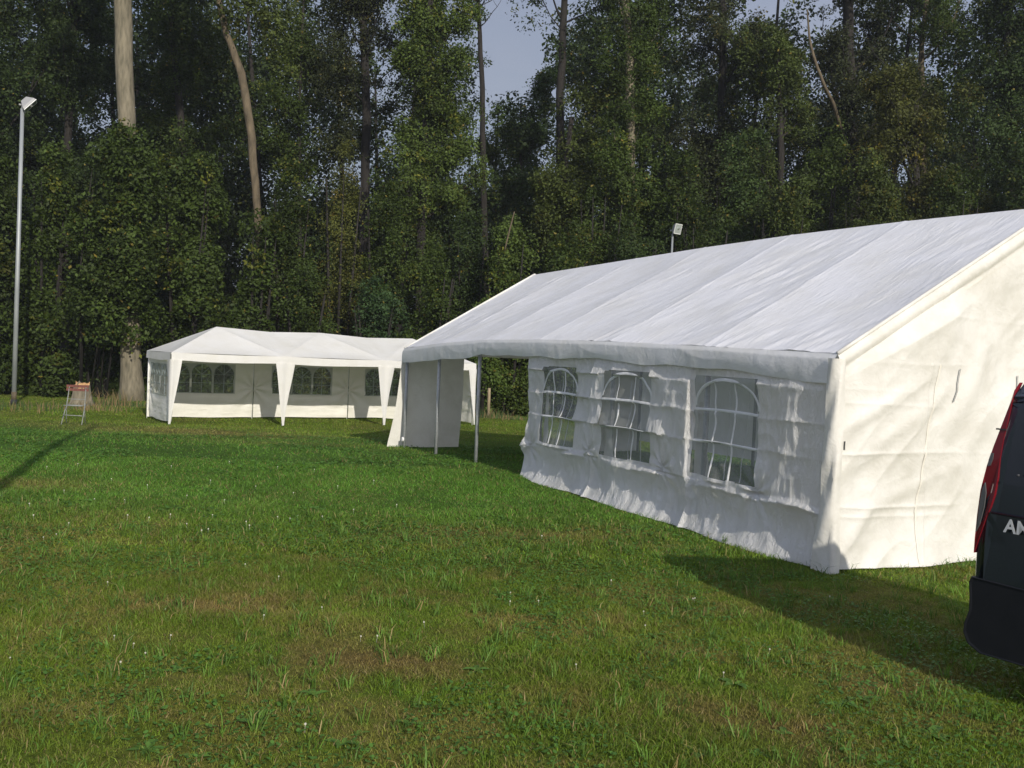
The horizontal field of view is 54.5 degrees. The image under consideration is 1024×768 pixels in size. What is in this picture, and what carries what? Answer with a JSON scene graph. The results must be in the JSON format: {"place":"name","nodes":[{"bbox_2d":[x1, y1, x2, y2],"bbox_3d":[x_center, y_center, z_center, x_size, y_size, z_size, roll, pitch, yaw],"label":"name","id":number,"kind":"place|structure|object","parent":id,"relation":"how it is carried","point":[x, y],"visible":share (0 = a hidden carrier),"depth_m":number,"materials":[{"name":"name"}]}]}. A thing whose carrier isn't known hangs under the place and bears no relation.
{"place":"outdoors","nodes":[
{"label":"outdoors","id":0,"kind":"place"},
{"bbox_2d":[0,388,567,422],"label":"dry grass","id":1,"kind":"structure","parent":0,"point":[108,403],"depth_m":31.71,"materials":[{"name":"green plant"}]},
{"bbox_2d":[0,449,975,586],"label":"grass","id":2,"kind":"structure","parent":0,"point":[262,487],"depth_m":11.25,"materials":[{"name":"green plant"}]},
{"bbox_2d":[0,0,1020,331],"label":"sky","id":3,"kind":"structure","parent":0,"point":[515,56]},
{"bbox_2d":[0,366,1023,767],"bbox_3d":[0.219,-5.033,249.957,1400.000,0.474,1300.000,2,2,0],"label":"ground","id":4,"kind":"structure","parent":0,"point":[152,450],"depth_m":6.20,"materials":[{"name":"green plant"}]},
{"bbox_2d":[0,152,36,394],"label":"hazel bush","id":5,"kind":"object","parent":4,"relation":"on","point":[7,260],"visible":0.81,"depth_m":35.28,"materials":[{"name":"green plant"}]},
{"bbox_2d":[10,97,36,404],"bbox_3d":[-15.129,-4.068,30.788,0.494,9.535,0.512,2,2,-24],"label":"floodlight pole","id":6,"kind":"object","parent":4,"relation":"on","point":[27,104],"visible":0.93,"depth_m":30.68,"materials":[{"name":"metal"}]},
{"bbox_2d":[9,136,79,396],"bbox_3d":[-16.766,-3.981,35.980,2.614,10.004,2.618,2,2,0],"label":"hazel bush","id":7,"kind":"object","parent":4,"relation":"on","point":[41,321],"visible":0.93,"depth_m":35.52,"materials":[{"name":"green plant"}]},
{"bbox_2d":[0,0,99,248],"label":"dark tree","id":8,"kind":"object","parent":4,"relation":"on","point":[77,175],"visible":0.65,"depth_m":42.02,"materials":[{"name":"green plant"}]},
{"bbox_2d":[0,0,115,383],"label":"dark tree","id":9,"kind":"object","parent":4,"relation":"on","point":[75,65],"visible":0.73,"depth_m":43.15,"materials":[{"name":"green plant"}]},
{"bbox_2d":[61,385,88,424],"bbox_3d":[-10.195,0.487,23.176,0.500,0.917,0.438,2,2,-8],"label":"barricade","id":10,"kind":"object","parent":4,"relation":"on","point":[77,387],"visible":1,"depth_m":23.31,"materials":[{"name":"metal"}]},
{"bbox_2d":[68,380,94,405],"bbox_3d":[-13.728,0.307,31.724,0.942,0.860,0.933,2,2,0],"label":"tree stump","id":11,"kind":"object","parent":4,"relation":"on","point":[79,395],"visible":0.71,"depth_m":31.46,"materials":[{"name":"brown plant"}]},
{"bbox_2d":[58,275,121,396],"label":"bush","id":12,"kind":"object","parent":4,"relation":"on","point":[88,352],"visible":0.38,"depth_m":36.41,"materials":[{"name":"green plant"}]},
{"bbox_2d":[51,118,169,390],"bbox_3d":[-13.586,-4.197,34.166,3.756,9.844,3.636,2,2,0],"label":"hazel bush","id":13,"kind":"object","parent":4,"relation":"on","point":[91,273],"visible":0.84,"depth_m":33.58,"materials":[{"name":"green plant"}]},
{"bbox_2d":[98,130,163,398],"bbox_3d":[-13.293,-3.968,34.235,2.603,9.402,2.374,2,2,0],"label":"tree","id":14,"kind":"object","parent":4,"relation":"on","point":[141,264],"visible":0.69,"depth_m":33.68,"materials":[{"name":"green plant"}]},
{"bbox_2d":[98,0,181,400],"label":"pale trunk tree","id":15,"kind":"object","parent":4,"relation":"on","point":[131,382],"visible":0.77,"depth_m":34.81,"materials":[{"name":"beige plant"}]},
{"bbox_2d":[127,739,166,754],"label":"weed","id":16,"kind":"object","parent":4,"relation":"on","point":[148,743],"visible":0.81,"depth_m":4.40,"materials":[{"name":"green plant"}]},
{"bbox_2d":[164,665,193,672],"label":"weed","id":17,"kind":"object","parent":4,"relation":"on","point":[181,668],"visible":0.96,"depth_m":5.44,"materials":[{"name":"green plant"}]},
{"bbox_2d":[143,150,230,399],"bbox_3d":[-11.721,-3.639,36.230,3.056,9.760,2.977,2,2,0],"label":"hazel bush","id":18,"kind":"object","parent":4,"relation":"on","point":[197,275],"visible":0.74,"depth_m":35.83,"materials":[{"name":"green plant"}]},
{"bbox_2d":[181,752,210,763],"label":"weed","id":19,"kind":"object","parent":4,"relation":"on","point":[198,759],"visible":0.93,"depth_m":4.33,"materials":[{"name":"green plant"}]},
{"bbox_2d":[132,0,277,389],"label":"green tree","id":20,"kind":"object","parent":4,"relation":"on","point":[187,39],"visible":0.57,"depth_m":43.55,"materials":[{"name":"green plant"}]},
{"bbox_2d":[208,208,289,396],"bbox_3d":[-9.296,-2.606,36.065,2.878,7.554,2.590,1,2,-43],"label":"hazel bush","id":21,"kind":"object","parent":4,"relation":"on","point":[255,292],"visible":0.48,"depth_m":35.66,"materials":[{"name":"green plant"}]},
{"bbox_2d":[237,717,269,730],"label":"weed","id":22,"kind":"object","parent":4,"relation":"on","point":[243,719],"visible":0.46,"depth_m":4.71,"materials":[{"name":"green plant"}]},
{"bbox_2d":[206,0,308,329],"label":"leaning trunk tree","id":23,"kind":"object","parent":4,"relation":"on","point":[224,13],"visible":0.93,"depth_m":37.11,"materials":[{"name":"brown plant"}]},
{"bbox_2d":[238,0,334,331],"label":"thin tree","id":24,"kind":"object","parent":4,"relation":"on","point":[283,141],"visible":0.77,"depth_m":46.30,"materials":[{"name":"green plant"}]},
{"bbox_2d":[259,152,319,392],"bbox_3d":[-8.303,-3.644,37.111,2.578,9.997,2.779,2,2,0],"label":"tree","id":25,"kind":"object","parent":4,"relation":"on","point":[289,215],"visible":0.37,"depth_m":36.87,"materials":[{"name":"green plant"}]},
{"bbox_2d":[272,261,341,394],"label":"bush","id":26,"kind":"object","parent":4,"relation":"on","point":[319,324],"visible":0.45,"depth_m":35.99,"materials":[{"name":"green plant"}]},
{"bbox_2d":[146,327,476,425],"bbox_3d":[-5.599,-0.190,28.744,8.999,2.621,2.806,1,2,-32],"label":"party gazebo","id":27,"kind":"object","parent":4,"relation":"on","point":[250,357],"visible":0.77,"depth_m":28.37,"materials":[{"name":"fabric"}]},
{"bbox_2d":[296,689,329,697],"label":"weed","id":28,"kind":"object","parent":4,"relation":"on","point":[315,692],"visible":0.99,"depth_m":5.12,"materials":[{"name":"green plant"}]},
{"bbox_2d":[326,738,358,747],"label":"weed","id":29,"kind":"object","parent":4,"relation":"on","point":[340,743],"visible":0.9,"depth_m":4.50,"materials":[{"name":"green plant"}]},
{"bbox_2d":[306,136,380,393],"bbox_3d":[-6.399,-4.020,37.929,2.823,10.740,2.405,2,2,0],"label":"hornbeam","id":30,"kind":"object","parent":4,"relation":"on","point":[340,234],"visible":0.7,"depth_m":37.78,"materials":[{"name":"green plant"}]},
{"bbox_2d":[350,730,369,736],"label":"weed","id":31,"kind":"object","parent":4,"relation":"on","point":[357,733],"visible":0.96,"depth_m":4.63,"materials":[{"name":"green plant"}]},
{"bbox_2d":[305,0,415,379],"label":"dark tree","id":32,"kind":"object","parent":4,"relation":"on","point":[361,12],"visible":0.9,"depth_m":45.49,"materials":[{"name":"green plant"}]},
{"bbox_2d":[330,274,411,408],"bbox_3d":[-5.223,-1.246,36.390,2.729,5.733,2.450,4,2,33],"label":"bush","id":33,"kind":"object","parent":4,"relation":"on","point":[383,316],"visible":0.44,"depth_m":36.07,"materials":[{"name":"green plant"}]},
{"bbox_2d":[0,393,754,482],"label":"grass","id":34,"kind":"structure","parent":4,"relation":"on","point":[270,429],"depth_m":21.26,"materials":[{"name":"green plant"}]},
{"bbox_2d":[345,164,412,394],"bbox_3d":[-5.211,-3.524,38.345,2.881,9.856,2.562,2,2,0],"label":"tree","id":35,"kind":"object","parent":4,"relation":"on","point":[378,256],"visible":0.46,"depth_m":38.13,"materials":[{"name":"green plant"}]},
{"bbox_2d":[395,719,424,727],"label":"weed","id":36,"kind":"object","parent":4,"relation":"on","point":[409,722],"visible":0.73,"depth_m":4.78,"materials":[{"name":"green plant"}]},
{"bbox_2d":[362,0,493,339],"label":"column tree","id":37,"kind":"object","parent":4,"relation":"on","point":[415,56],"visible":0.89,"depth_m":40.84,"materials":[{"name":"green plant"}]},
{"bbox_2d":[398,237,463,339],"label":"bush","id":38,"kind":"object","parent":4,"relation":"on","point":[437,305],"visible":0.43,"depth_m":36.69,"materials":[{"name":"green plant"}]},
{"bbox_2d":[447,207,497,408],"bbox_3d":[-1.612,-2.697,38.697,2.505,8.393,2.519,2,2,0],"label":"tree","id":39,"kind":"object","parent":4,"relation":"on","point":[469,287],"visible":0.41,"depth_m":38.53,"materials":[{"name":"green plant"}]},
{"bbox_2d":[463,665,488,674],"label":"weed","id":40,"kind":"object","parent":4,"relation":"on","point":[475,667],"visible":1,"depth_m":5.66,"materials":[{"name":"green plant"}]},
{"bbox_2d":[456,0,500,402],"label":"bare stemmed tree","id":41,"kind":"object","parent":4,"relation":"on","point":[482,121],"visible":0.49,"depth_m":44.59,"materials":[{"name":"brown plant"}]},
{"bbox_2d":[464,291,511,414],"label":"bush","id":42,"kind":"object","parent":4,"relation":"on","point":[493,375],"visible":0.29,"depth_m":34.95,"materials":[{"name":"green plant"}]},
{"bbox_2d":[487,388,490,417],"bbox_3d":[-0.802,0.698,34.031,0.115,1.121,0.115,2,2,0],"label":"fence post","id":43,"kind":"object","parent":4,"relation":"on","point":[488,400],"visible":0.79,"depth_m":33.99,"materials":[{"name":"brown wood"}]},
{"bbox_2d":[468,97,517,251],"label":"tree","id":44,"kind":"object","parent":4,"relation":"on","point":[491,149],"visible":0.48,"depth_m":53.36,"materials":[{"name":"green plant"}]},
{"bbox_2d":[0,426,1023,767],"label":"clover","id":45,"kind":"object","parent":4,"relation":"on","point":[214,702],"visible":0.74,"depth_m":6.86,"materials":[{"name":"green plant"}]},
{"bbox_2d":[0,0,1023,398],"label":"woodland","id":46,"kind":"object","parent":4,"relation":"on","point":[222,92],"depth_m":52.93,"materials":[{"name":"green plant"}]},
{"bbox_2d":[484,211,546,416],"bbox_3d":[0.087,-2.373,36.422,2.880,7.886,2.454,2,2,0],"label":"bush","id":47,"kind":"object","parent":4,"relation":"on","point":[517,391],"visible":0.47,"depth_m":36.18,"materials":[{"name":"green plant"}]},
{"bbox_2d":[487,66,564,399],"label":"tree","id":48,"kind":"object","parent":4,"relation":"on","point":[541,87],"visible":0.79,"depth_m":49.27,"materials":[{"name":"green plant"}]},
{"bbox_2d":[505,0,618,265],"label":"oak tree","id":49,"kind":"object","parent":4,"relation":"on","point":[561,63],"visible":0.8,"depth_m":43.50,"materials":[{"name":"green plant"}]},
{"bbox_2d":[538,225,592,417],"bbox_3d":[2.105,-2.139,36.957,3.109,7.542,2.576,2,2,0],"label":"bush","id":50,"kind":"object","parent":4,"relation":"on","point":[567,261],"visible":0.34,"depth_m":36.68,"materials":[{"name":"green plant"}]},
{"bbox_2d":[527,77,625,391],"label":"olive tree","id":51,"kind":"object","parent":4,"relation":"on","point":[557,193],"visible":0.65,"depth_m":41.21,"materials":[{"name":"green plant"}]},
{"bbox_2d":[569,740,589,746],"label":"weed","id":52,"kind":"object","parent":4,"relation":"on","point":[575,741],"visible":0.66,"depth_m":4.65,"materials":[{"name":"green plant"}]},
{"bbox_2d":[556,148,631,413],"bbox_3d":[3.135,-3.765,39.022,3.396,11.072,3.233,2,2,0],"label":"tree","id":53,"kind":"object","parent":4,"relation":"on","point":[602,250],"visible":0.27,"depth_m":38.82,"materials":[{"name":"green plant"}]},
{"bbox_2d":[582,0,680,260],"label":"green tree","id":54,"kind":"object","parent":4,"relation":"on","point":[629,114],"visible":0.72,"depth_m":40.26,"materials":[{"name":"green plant"}]},
{"bbox_2d":[609,211,667,405],"bbox_3d":[4.560,-2.256,37.485,3.304,8.481,2.915,2,2,-29],"label":"bush","id":55,"kind":"object","parent":4,"relation":"on","point":[635,250],"visible":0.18,"depth_m":37.18,"materials":[{"name":"green plant"}]},
{"bbox_2d":[638,632,665,636],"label":"weed","id":56,"kind":"object","parent":4,"relation":"on","point":[651,634],"visible":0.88,"depth_m":6.58,"materials":[{"name":"green plant"}]},
{"bbox_2d":[670,223,681,252],"bbox_3d":[5.313,-1.920,33.392,0.349,6.861,0.364,1,2,-42],"label":"floodlight pole","id":57,"kind":"object","parent":4,"relation":"on","point":[676,228],"visible":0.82,"depth_m":33.24,"materials":[{"name":"metal"}]},
{"bbox_2d":[647,145,713,254],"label":"tree","id":58,"kind":"object","parent":4,"relation":"on","point":[682,159],"visible":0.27,"depth_m":39.37,"materials":[{"name":"green plant"}]},
{"bbox_2d":[681,746,714,758],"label":"weed","id":59,"kind":"object","parent":4,"relation":"on","point":[698,753],"visible":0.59,"depth_m":4.60,"materials":[{"name":"green plant"}]},
{"bbox_2d":[387,209,1023,573],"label":"marquee tent","id":60,"kind":"object","parent":4,"relation":"on","point":[850,391],"visible":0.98,"depth_m":10.47,"materials":[{"name":"white fabric"}]},
{"bbox_2d":[676,186,742,250],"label":"bush","id":61,"kind":"object","parent":4,"relation":"on","point":[701,211],"visible":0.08,"depth_m":37.21,"materials":[{"name":"green plant"}]},
{"bbox_2d":[647,0,777,247],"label":"dark tree","id":62,"kind":"object","parent":4,"relation":"on","point":[704,146],"visible":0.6,"depth_m":45.38,"materials":[{"name":"green plant"}]},
{"bbox_2d":[719,678,748,688],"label":"weed","id":63,"kind":"object","parent":4,"relation":"on","point":[730,683],"visible":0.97,"depth_m":5.64,"materials":[{"name":"green plant"}]},
{"bbox_2d":[705,125,771,245],"bbox_3d":[8.778,-4.161,39.619,3.794,12.179,3.062,2,2,0],"label":"tree","id":64,"kind":"object","parent":4,"relation":"on","point":[744,196],"visible":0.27,"depth_m":39.25,"materials":[{"name":"green plant"}]},
{"bbox_2d":[746,748,766,755],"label":"weed","id":65,"kind":"object","parent":4,"relation":"on","point":[754,751],"visible":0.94,"depth_m":4.66,"materials":[{"name":"green plant"}]},
{"bbox_2d":[723,15,819,238],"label":"olive tree","id":66,"kind":"object","parent":4,"relation":"on","point":[779,76],"visible":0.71,"depth_m":42.60,"materials":[{"name":"green plant"}]},
{"bbox_2d":[742,165,824,240],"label":"bush","id":67,"kind":"object","parent":4,"relation":"on","point":[793,197],"visible":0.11,"depth_m":36.97,"materials":[{"name":"green plant"}]},
{"bbox_2d":[772,726,794,737],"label":"weed","id":68,"kind":"object","parent":4,"relation":"on","point":[783,729],"visible":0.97,"depth_m":4.97,"materials":[{"name":"green plant"}]},
{"bbox_2d":[785,113,856,235],"bbox_3d":[12.075,-4.236,39.255,3.394,12.778,2.874,2,2,0],"label":"tree","id":69,"kind":"object","parent":4,"relation":"on","point":[826,166],"visible":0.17,"depth_m":38.91,"materials":[{"name":"green plant"}]},
{"bbox_2d":[827,699,858,707],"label":"weed","id":70,"kind":"object","parent":4,"relation":"on","point":[855,705],"visible":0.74,"depth_m":5.42,"materials":[{"name":"green plant"}]},
{"bbox_2d":[772,0,944,229],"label":"dark tree","id":71,"kind":"object","parent":4,"relation":"on","point":[843,63],"visible":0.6,"depth_m":44.29,"materials":[{"name":"green plant"}]},
{"bbox_2d":[848,695,875,702],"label":"weed","id":72,"kind":"object","parent":4,"relation":"on","point":[867,698],"visible":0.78,"depth_m":5.52,"materials":[{"name":"green plant"}]},
{"bbox_2d":[833,142,917,229],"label":"bush","id":73,"kind":"object","parent":4,"relation":"on","point":[872,188],"visible":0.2,"depth_m":36.92,"materials":[{"name":"green plant"}]},
{"bbox_2d":[889,737,920,747],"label":"weed","id":74,"kind":"object","parent":4,"relation":"on","point":[906,743],"visible":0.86,"depth_m":4.88,"materials":[{"name":"green plant"}]},
{"bbox_2d":[854,0,997,218],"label":"multi stem tree","id":75,"kind":"object","parent":4,"relation":"on","point":[945,22],"visible":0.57,"depth_m":47.05,"materials":[{"name":"green plant"}]},
{"bbox_2d":[907,725,951,741],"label":"weed","id":76,"kind":"object","parent":4,"relation":"on","point":[934,727],"visible":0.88,"depth_m":5.05,"materials":[{"name":"green plant"}]},
{"bbox_2d":[846,23,1023,227],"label":"yellowing tree","id":77,"kind":"object","parent":4,"relation":"on","point":[909,121],"visible":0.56,"depth_m":39.28,"materials":[{"name":"green plant"}]},
{"bbox_2d":[907,160,990,220],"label":"bush","id":78,"kind":"object","parent":4,"relation":"on","point":[952,198],"visible":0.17,"depth_m":37.14,"materials":[{"name":"green plant"}]},
{"bbox_2d":[942,0,1023,212],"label":"dark tree","id":79,"kind":"object","parent":4,"relation":"on","point":[1007,86],"visible":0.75,"depth_m":40.02,"materials":[{"name":"green plant"}]},
{"bbox_2d":[963,383,1023,666],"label":"parked van","id":80,"kind":"object","parent":4,"relation":"on","point":[994,624],"visible":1,"depth_m":5.59,"materials":[{"name":"paint"}]},
{"bbox_2d":[996,153,1023,210],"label":"bush","id":81,"kind":"object","parent":4,"relation":"on","point":[1020,176],"visible":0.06,"depth_m":37.20,"materials":[{"name":"green plant"}]}
]}

